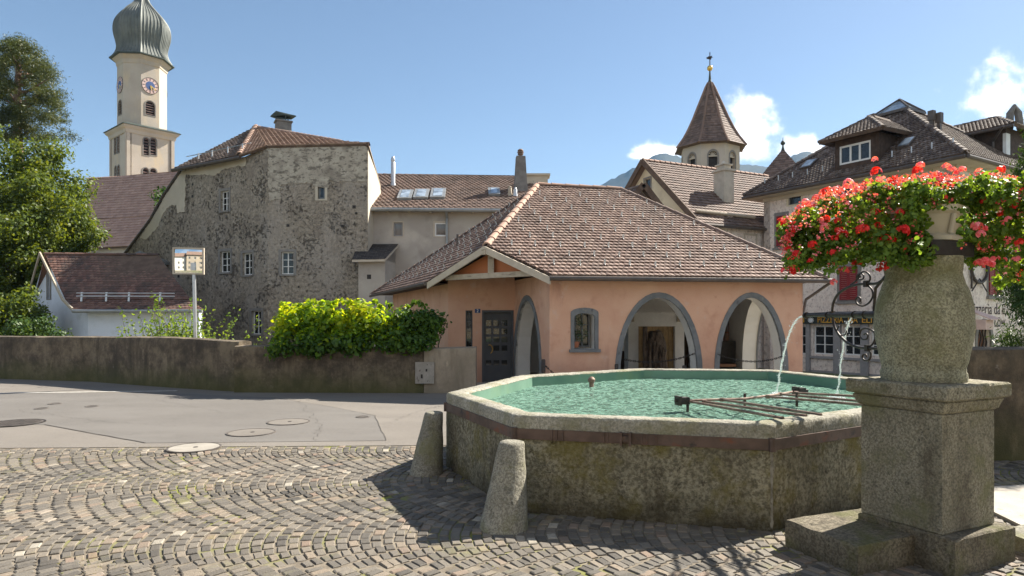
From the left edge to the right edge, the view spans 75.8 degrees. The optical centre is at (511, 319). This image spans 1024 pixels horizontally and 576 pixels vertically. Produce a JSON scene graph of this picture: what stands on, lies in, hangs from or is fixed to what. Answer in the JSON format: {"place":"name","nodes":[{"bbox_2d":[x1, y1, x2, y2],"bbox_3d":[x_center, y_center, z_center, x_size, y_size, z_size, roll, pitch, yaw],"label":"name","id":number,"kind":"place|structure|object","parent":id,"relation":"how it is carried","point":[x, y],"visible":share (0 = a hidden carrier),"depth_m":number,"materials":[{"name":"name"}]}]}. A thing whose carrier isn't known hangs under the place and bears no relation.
{"place":"outdoors","nodes":[
{"label":"outdoors","id":0,"kind":"place"},
{"bbox_2d":[0,379,446,447],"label":"road","id":1,"kind":"structure","parent":0,"point":[388,410],"depth_m":12.19,"materials":[{"name":"grey asphalt"}]},
{"bbox_2d":[0,419,45,427],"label":"manhole cover","id":2,"kind":"object","parent":1,"relation":"on","point":[15,423],"visible":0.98,"depth_m":10.77,"materials":[{"name":"metal"}]},
{"bbox_2d":[29,390,177,392],"bbox_3d":[-11.287,1.688,15.274,6.653,0.001,0.161,0,0,-7],"label":"road marking","id":3,"kind":"object","parent":1,"relation":"on","point":[103,391],"visible":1,"depth_m":15.52,"materials":[{"name":"paint"}]},
{"bbox_2d":[0,393,385,442],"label":"road patch","id":4,"kind":"object","parent":1,"relation":"on","point":[186,418],"visible":1,"depth_m":11.53,"materials":[{"name":"grey asphalt"}]},
{"bbox_2d":[45,397,429,442],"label":"road cracks","id":5,"kind":"object","parent":4,"relation":"on","point":[263,411],"visible":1,"depth_m":10.62,"materials":[{"name":"black asphalt"}]},
{"bbox_2d":[226,428,275,436],"bbox_3d":[-3.912,1.698,9.864,0.700,0.043,0.700,0,0,0],"label":"manhole cover","id":6,"kind":"object","parent":1,"relation":"on","point":[251,432],"visible":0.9,"depth_m":9.83,"materials":[{"name":"metal"}]},
{"bbox_2d":[267,418,309,424],"bbox_3d":[-3.700,1.698,10.889,0.680,0.043,0.680,0,0,0],"label":"manhole cover","id":7,"kind":"object","parent":1,"relation":"on","point":[293,421],"visible":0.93,"depth_m":10.89,"materials":[{"name":"metal"}]},
{"bbox_2d":[541,359,544,373],"bbox_3d":[0.713,1.295,14.900,0.110,0.810,0.107,0,0,0],"label":"chain post","id":8,"kind":"object","parent":1,"relation":"on","point":[542,366],"visible":0.45,"depth_m":14.86,"materials":[{"name":"metal"}]},
{"bbox_2d":[985,111,1023,345],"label":"cypress tree","id":9,"kind":"object","parent":1,"relation":"on","point":[1016,306],"visible":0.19,"depth_m":10.01,"materials":[{"name":"green plant"}]},
{"bbox_2d":[0,368,874,448],"bbox_3d":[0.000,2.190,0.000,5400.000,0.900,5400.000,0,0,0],"label":"ground","id":10,"kind":"structure","parent":0,"point":[845,375],"depth_m":9.12,"materials":[{"name":"grey asphalt"}]},
{"bbox_2d":[0,281,57,335],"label":"shrub","id":11,"kind":"object","parent":10,"relation":"on","point":[22,304],"visible":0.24,"depth_m":25.13,"materials":[{"name":"green plant"}]},
{"bbox_2d":[1,313,72,335],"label":"shrub","id":12,"kind":"object","parent":10,"relation":"on","point":[27,328],"visible":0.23,"depth_m":21.90,"materials":[{"name":"green plant"}]},
{"bbox_2d":[0,32,83,157],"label":"pine tree","id":13,"kind":"object","parent":10,"relation":"on","point":[17,110],"visible":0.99,"depth_m":39.99,"materials":[{"name":"green plant"}]},
{"bbox_2d":[0,124,112,321],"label":"broadleaf tree","id":14,"kind":"object","parent":10,"relation":"on","point":[37,214],"visible":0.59,"depth_m":30.20,"materials":[{"name":"green plant"}]},
{"bbox_2d":[27,252,202,337],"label":"white garden house","id":15,"kind":"structure","parent":10,"relation":"on","point":[85,294],"depth_m":26.24,"materials":[{"name":"stone"}]},
{"bbox_2d":[0,336,250,391],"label":"street wall","id":16,"kind":"structure","parent":10,"relation":"on","point":[187,363],"depth_m":17.35,"materials":[{"name":"grey concrete"}]},
{"bbox_2d":[85,171,177,252],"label":"church nave","id":17,"kind":"structure","parent":10,"relation":"on","point":[125,208],"depth_m":65.28,"materials":[{"name":"tile"}]},
{"bbox_2d":[103,0,180,175],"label":"bell tower","id":18,"kind":"structure","parent":10,"relation":"on","point":[141,138],"depth_m":81.84,"materials":[{"name":"beige paint"}]},
{"bbox_2d":[117,136,119,153],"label":"louvre window","id":19,"kind":"structure","parent":18,"relation":"in","point":[119,136],"depth_m":81.44,"materials":[{"name":"stone"}]},
{"bbox_2d":[142,137,149,156],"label":"louvre window","id":20,"kind":"structure","parent":18,"relation":"in","point":[145,142],"depth_m":81.82,"materials":[{"name":"wood"}]},
{"bbox_2d":[142,167,149,173],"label":"louvre window","id":21,"kind":"structure","parent":18,"relation":"in","point":[144,171],"depth_m":81.76,"materials":[{"name":"stone"}]},
{"bbox_2d":[149,137,156,156],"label":"louvre window","id":22,"kind":"structure","parent":18,"relation":"in","point":[152,142],"depth_m":82.46,"materials":[{"name":"wood"}]},
{"bbox_2d":[149,168,157,172],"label":"louvre window","id":23,"kind":"structure","parent":18,"relation":"in","point":[152,170],"depth_m":82.46,"materials":[{"name":"stone"}]},
{"bbox_2d":[136,251,168,266],"bbox_3d":[-18.183,-0.310,33.278,1.232,6.339,2.769,0,0,9],"label":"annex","id":24,"kind":"object","parent":10,"relation":"on","point":[166,262],"visible":0.07,"depth_m":33.35,"materials":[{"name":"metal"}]},
{"bbox_2d":[147,186,165,207],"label":"tree","id":25,"kind":"object","parent":10,"relation":"on","point":[155,197],"visible":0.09,"depth_m":57.45,"materials":[{"name":"green plant"}]},
{"bbox_2d":[172,247,204,337],"bbox_3d":[-8.546,-0.105,17.384,0.777,3.612,0.153,0,0,-7],"label":"traffic mirror","id":26,"kind":"object","parent":10,"relation":"on","point":[185,260],"visible":0.96,"depth_m":17.36,"materials":[{"name":"metal"}]},
{"bbox_2d":[115,291,270,344],"bbox_3d":[-8.860,0.442,18.403,4.211,2.535,1.878,0,0,0],"label":"willowy shrub","id":27,"kind":"object","parent":10,"relation":"on","point":[175,328],"visible":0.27,"depth_m":18.43,"materials":[{"name":"green plant"}]},
{"bbox_2d":[124,111,380,345],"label":"rubble stone house","id":28,"kind":"structure","parent":10,"relation":"on","point":[282,212],"depth_m":30.30,"materials":[{"name":"grey stone"}]},
{"bbox_2d":[219,187,230,212],"bbox_3d":[-13.728,-5.730,31.531,0.848,1.167,0.240,0,0,30],"label":"window","id":29,"kind":"structure","parent":28,"relation":"in","point":[227,194],"depth_m":31.59,"materials":[{"name":"white paint"}]},
{"bbox_2d":[218,248,231,273],"bbox_3d":[-13.711,-2.806,31.521,1.004,1.223,0.240,0,0,30],"label":"window","id":30,"kind":"structure","parent":28,"relation":"in","point":[226,256],"depth_m":31.57,"materials":[{"name":"white paint"}]},
{"bbox_2d":[240,250,253,276],"bbox_3d":[-12.319,-2.635,30.726,0.930,1.244,0.240,0,0,30],"label":"window","id":31,"kind":"structure","parent":28,"relation":"in","point":[249,254],"depth_m":30.80,"materials":[{"name":"white paint"}]},
{"bbox_2d":[249,308,262,335],"bbox_3d":[-11.775,0.100,30.415,0.916,1.302,0.240,0,0,30],"label":"window","id":32,"kind":"structure","parent":28,"relation":"in","point":[258,331],"depth_m":30.49,"materials":[{"name":"white paint"}]},
{"bbox_2d":[279,249,295,275],"bbox_3d":[-10.243,-2.612,30.050,0.800,1.220,0.240,0,0,0],"label":"window","id":33,"kind":"structure","parent":28,"relation":"in","point":[288,255],"depth_m":30.11,"materials":[{"name":"white paint"}]},
{"bbox_2d":[315,187,326,200],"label":"window","id":34,"kind":"structure","parent":28,"relation":"in","point":[322,191],"depth_m":30.00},
{"bbox_2d":[234,345,423,392],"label":"hedge wall","id":35,"kind":"structure","parent":10,"relation":"on","point":[257,371],"depth_m":15.31,"materials":[{"name":"grey concrete"}]},
{"bbox_2d":[263,297,451,361],"bbox_3d":[-3.649,0.427,15.678,4.441,1.951,1.691,0,0,0],"label":"hedge","id":36,"kind":"object","parent":35,"relation":"on","point":[356,326],"visible":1,"depth_m":15.27,"materials":[{"name":"green plant"}]},
{"bbox_2d":[415,346,476,392],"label":"wall end","id":37,"kind":"structure","parent":10,"relation":"on","point":[443,369],"depth_m":15.21,"materials":[{"name":"paint"}]},
{"bbox_2d":[352,149,549,346],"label":"grey plaster house","id":38,"kind":"structure","parent":10,"relation":"on","point":[417,218],"depth_m":31.24,"materials":[{"name":"white paint"}]},
{"bbox_2d":[392,221,403,236],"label":"window","id":39,"kind":"structure","parent":38,"relation":"in","point":[397,228],"depth_m":31.18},
{"bbox_2d":[433,221,445,236],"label":"window","id":40,"kind":"structure","parent":38,"relation":"in","point":[439,229],"depth_m":31.31,"materials":[{"name":"white paint"}]},
{"bbox_2d":[369,182,833,384],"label":"pink arcade house","id":41,"kind":"structure","parent":10,"relation":"on","point":[514,288],"depth_m":16.76,"materials":[{"name":"paint"}]},
{"bbox_2d":[466,310,471,346],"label":"side window","id":42,"kind":"structure","parent":41,"relation":"in","point":[468,312],"depth_m":17.95,"materials":[{"name":"glass"}]},
{"bbox_2d":[482,310,513,381],"bbox_3d":[-0.394,0.726,18.018,0.869,1.988,0.162,0,0,-6],"label":"door","id":43,"kind":"structure","parent":41,"relation":"in","point":[497,325],"depth_m":18.05,"materials":[{"name":"paint"}]},
{"bbox_2d":[574,315,587,347],"bbox_3d":[1.581,0.260,15.540,0.526,0.787,0.299,0,0,0],"label":"potted plant","id":44,"kind":"object","parent":41,"relation":"on","point":[576,344],"visible":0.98,"depth_m":15.53,"materials":[{"name":"green plant"}]},
{"bbox_2d":[574,313,589,346],"bbox_3d":[1.684,0.238,15.865,0.373,0.829,0.060,0,0,-7],"label":"window","id":45,"kind":"structure","parent":41,"relation":"in","point":[585,318],"depth_m":15.86,"materials":[{"name":"grey glass"}]},
{"bbox_2d":[642,327,666,368],"bbox_3d":[3.903,0.979,18.017,0.682,1.599,0.593,0,0,0],"label":"wood sculpture","id":46,"kind":"object","parent":41,"relation":"on","point":[654,350],"visible":0.73,"depth_m":17.86,"materials":[{"name":"brown wood"}]},
{"bbox_2d":[623,353,694,362],"bbox_3d":[3.443,0.893,15.450,1.836,0.234,0.045,0,0,-10],"label":"chain","id":47,"kind":"object","parent":41,"relation":"hanging from","point":[660,361],"visible":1,"depth_m":15.45,"materials":[{"name":"metal"}]},
{"bbox_2d":[723,321,728,340],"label":"window","id":48,"kind":"structure","parent":41,"relation":"in","point":[726,335],"depth_m":21.45,"materials":[{"name":"brown glass"}]},
{"bbox_2d":[718,354,781,361],"bbox_3d":[5.703,0.905,15.700,1.785,0.222,0.045,0,0,-13],"label":"chain","id":49,"kind":"object","parent":41,"relation":"hanging from","point":[747,360],"visible":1,"depth_m":15.67,"materials":[{"name":"metal"}]},
{"bbox_2d":[625,182,662,204],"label":"little gable house","id":50,"kind":"structure","parent":10,"relation":"on","point":[645,190],"depth_m":31.96,"materials":[{"name":"wood"}]},
{"bbox_2d":[444,368,861,531],"bbox_3d":[2.273,1.293,8.461,5.155,0.925,6.580,0,0,20],"label":"fountain basin","id":51,"kind":"object","parent":10,"relation":"on","point":[635,444],"visible":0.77,"depth_m":5.70,"materials":[{"name":"stone"}]},
{"bbox_2d":[588,376,594,396],"bbox_3d":[1.182,0.995,9.779,0.110,0.310,0.107,0,0,0],"label":"overflow pipe","id":52,"kind":"object","parent":51,"relation":"in","point":[591,380],"visible":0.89,"depth_m":9.75,"materials":[{"name":"silver metal"}]},
{"bbox_2d":[674,386,861,419],"bbox_3d":[2.962,1.208,6.887,2.563,0.784,1.674,0,0,-31],"label":"bar grille","id":53,"kind":"object","parent":51,"relation":"in","point":[796,392],"visible":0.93,"depth_m":7.03,"materials":[{"name":"metal"}]},
{"bbox_2d":[760,316,801,400],"bbox_3d":[3.308,0.481,7.747,0.512,1.053,1.978,0,0,4],"label":"water jet","id":54,"kind":"object","parent":51,"relation":"on","point":[782,360],"visible":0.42,"depth_m":7.85,"materials":[{"name":"white"}]},
{"bbox_2d":[819,318,852,400],"bbox_3d":[3.644,0.481,7.367,0.584,1.050,2.195,0,0,26],"label":"water jet","id":55,"kind":"object","parent":51,"relation":"on","point":[842,353],"visible":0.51,"depth_m":7.55,"materials":[{"name":"white"}]},
{"bbox_2d":[624,158,768,367],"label":"yellow gable house","id":56,"kind":"structure","parent":10,"relation":"on","point":[712,196],"depth_m":36.83,"materials":[{"name":"brown tile"}]},
{"bbox_2d":[643,176,651,188],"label":"window","id":57,"kind":"structure","parent":56,"relation":"in","point":[649,181],"depth_m":38.16,"materials":[{"name":"stone"}]},
{"bbox_2d":[744,233,756,244],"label":"window","id":58,"kind":"structure","parent":56,"relation":"in","point":[744,233],"depth_m":35.80,"materials":[{"name":"stone"}]},
{"bbox_2d":[675,52,746,170],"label":"spire tower","id":59,"kind":"structure","parent":10,"relation":"on","point":[712,137],"depth_m":54.44,"materials":[{"name":"beige paint"}]},
{"bbox_2d":[687,152,695,164],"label":"arched window","id":60,"kind":"structure","parent":59,"relation":"in","point":[693,159],"depth_m":54.86,"materials":[{"name":"stone"}]},
{"bbox_2d":[707,149,718,167],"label":"arched window","id":61,"kind":"structure","parent":59,"relation":"in","point":[711,156],"depth_m":53.91,"materials":[{"name":"stone"}]},
{"bbox_2d":[729,150,735,168],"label":"arched window","id":62,"kind":"structure","parent":59,"relation":"in","point":[731,156],"depth_m":54.26,"materials":[{"name":"stone"}]},
{"bbox_2d":[763,140,794,177],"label":"turret roof","id":63,"kind":"structure","parent":10,"relation":"on","point":[782,160],"depth_m":46.34,"materials":[{"name":"brown tile"}]},
{"bbox_2d":[785,508,913,575],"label":"stone step","id":64,"kind":"object","parent":10,"relation":"on","point":[849,541],"visible":0.7,"depth_m":4.56,"materials":[{"name":"stone"}]},
{"bbox_2d":[741,98,1023,376],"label":"pizzeria house","id":65,"kind":"structure","parent":10,"relation":"on","point":[902,137],"depth_m":31.69,"materials":[{"name":"paint"}]},
{"bbox_2d":[786,196,802,206],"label":"window","id":66,"kind":"structure","parent":65,"relation":"in","point":[793,201],"depth_m":34.39,"materials":[{"name":"glass"}]},
{"bbox_2d":[803,326,805,353],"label":"window","id":67,"kind":"structure","parent":65,"relation":"in","point":[804,327],"depth_m":33.95,"materials":[{"name":"white paint"}]},
{"bbox_2d":[815,326,832,354],"bbox_3d":[15.700,1.007,32.972,0.060,1.427,1.103,0,0,-32],"label":"window","id":68,"kind":"structure","parent":65,"relation":"in","point":[823,334],"depth_m":32.97,"materials":[{"name":"glass"}]},
{"bbox_2d":[836,188,853,198],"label":"window","id":69,"kind":"structure","parent":65,"relation":"in","point":[844,188],"depth_m":31.99,"materials":[{"name":"wood"}]},
{"bbox_2d":[845,326,859,354],"bbox_3d":[16.482,0.994,31.719,0.060,1.399,0.862,0,0,-32],"label":"window","id":70,"kind":"structure","parent":65,"relation":"in","point":[853,331],"depth_m":31.74,"materials":[{"name":"glass"}]},
{"bbox_2d":[872,326,878,355],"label":"window","id":71,"kind":"structure","parent":65,"relation":"in","point":[874,352],"depth_m":30.87,"materials":[{"name":"white paint"}]},
{"bbox_2d":[846,376,1015,575],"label":"urn pedestal","id":72,"kind":"object","parent":10,"relation":"on","point":[927,467],"visible":0.89,"depth_m":4.55,"materials":[{"name":"stone"}]},
{"bbox_2d":[873,255,975,383],"bbox_3d":[2.999,-0.005,4.799,0.630,0.902,0.628,0,0,0],"label":"stone urn","id":73,"kind":"object","parent":72,"relation":"on","point":[924,322],"visible":0.93,"depth_m":4.56,"materials":[{"name":"stone"}]},
{"bbox_2d":[802,269,885,361],"bbox_3d":[3.018,-0.036,6.034,0.068,0.785,1.430,0,0,-2],"label":"spout bracket","id":74,"kind":"object","parent":73,"relation":"attached to","point":[832,314],"visible":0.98,"depth_m":5.72,"materials":[{"name":"metal"}]},
{"bbox_2d":[876,204,973,260],"bbox_3d":[2.990,-0.625,4.800,0.564,0.350,0.564,0,0,-27],"label":"stone planter","id":75,"kind":"object","parent":73,"relation":"on","point":[942,230],"visible":0.3,"depth_m":4.57,"materials":[{"name":"stone"}]},
{"bbox_2d":[774,156,1023,289],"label":"geranium plant","id":76,"kind":"object","parent":75,"relation":"in","point":[994,204],"visible":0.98,"depth_m":4.55,"materials":[{"name":"red plant"}]},
{"bbox_2d":[967,346,1023,461],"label":"boundary wall","id":77,"kind":"structure","parent":10,"relation":"on","point":[997,363],"depth_m":7.91,"materials":[{"name":"grey concrete"}]},
{"bbox_2d":[1014,525,1023,553],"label":"edge stone","id":78,"kind":"object","parent":10,"relation":"on","point":[1019,545],"visible":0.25,"depth_m":4.80,"materials":[{"name":"stone"}]},
{"bbox_2d":[88,151,811,252],"bbox_3d":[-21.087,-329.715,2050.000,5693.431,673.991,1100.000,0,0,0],"label":"hills","id":79,"kind":"structure","parent":0,"point":[621,180],"depth_m":2566.08,"materials":[{"name":"green plant"}]},
{"bbox_2d":[0,445,1023,575],"bbox_3d":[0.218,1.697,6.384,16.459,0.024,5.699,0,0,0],"label":"cobblestone paving","id":80,"kind":"structure","parent":0,"point":[48,471],"depth_m":5.39,"materials":[{"name":"grey stone"}]},
{"bbox_2d":[166,442,221,453],"bbox_3d":[-4.204,1.698,8.697,0.670,0.043,0.670,0,0,0],"label":"manhole cover","id":81,"kind":"object","parent":80,"relation":"on","point":[189,448],"visible":0.97,"depth_m":8.67,"materials":[{"name":"metal"}]},
{"bbox_2d":[409,411,442,477],"bbox_3d":[-0.954,1.382,7.306,0.379,0.700,0.429,0,0,0],"label":"granite bollard","id":82,"kind":"object","parent":80,"relation":"on","point":[427,459],"visible":1,"depth_m":7.23,"materials":[{"name":"grey stone"}]},
{"bbox_2d":[0,445,853,575],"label":"moss tufts","id":83,"kind":"object","parent":80,"relation":"on","point":[233,482],"visible":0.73,"depth_m":6.71,"materials":[{"name":"green plant"}]},
{"bbox_2d":[480,440,527,535],"bbox_3d":[-0.069,1.373,5.386,0.409,0.718,0.471,0,0,0],"label":"granite bollard","id":84,"kind":"object","parent":80,"relation":"on","point":[505,511],"visible":1,"depth_m":5.31,"materials":[{"name":"grey stone"}]},
{"bbox_2d":[994,485,1023,525],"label":"kerb slab","id":85,"kind":"structure","parent":80,"relation":"on","point":[1009,503],"depth_m":5.99,"materials":[{"name":"white concrete"}]},
{"bbox_2d":[0,0,1023,202],"label":"sky","id":86,"kind":"structure","parent":0,"point":[588,90],"materials":[{"name":"blue"}]}
]}

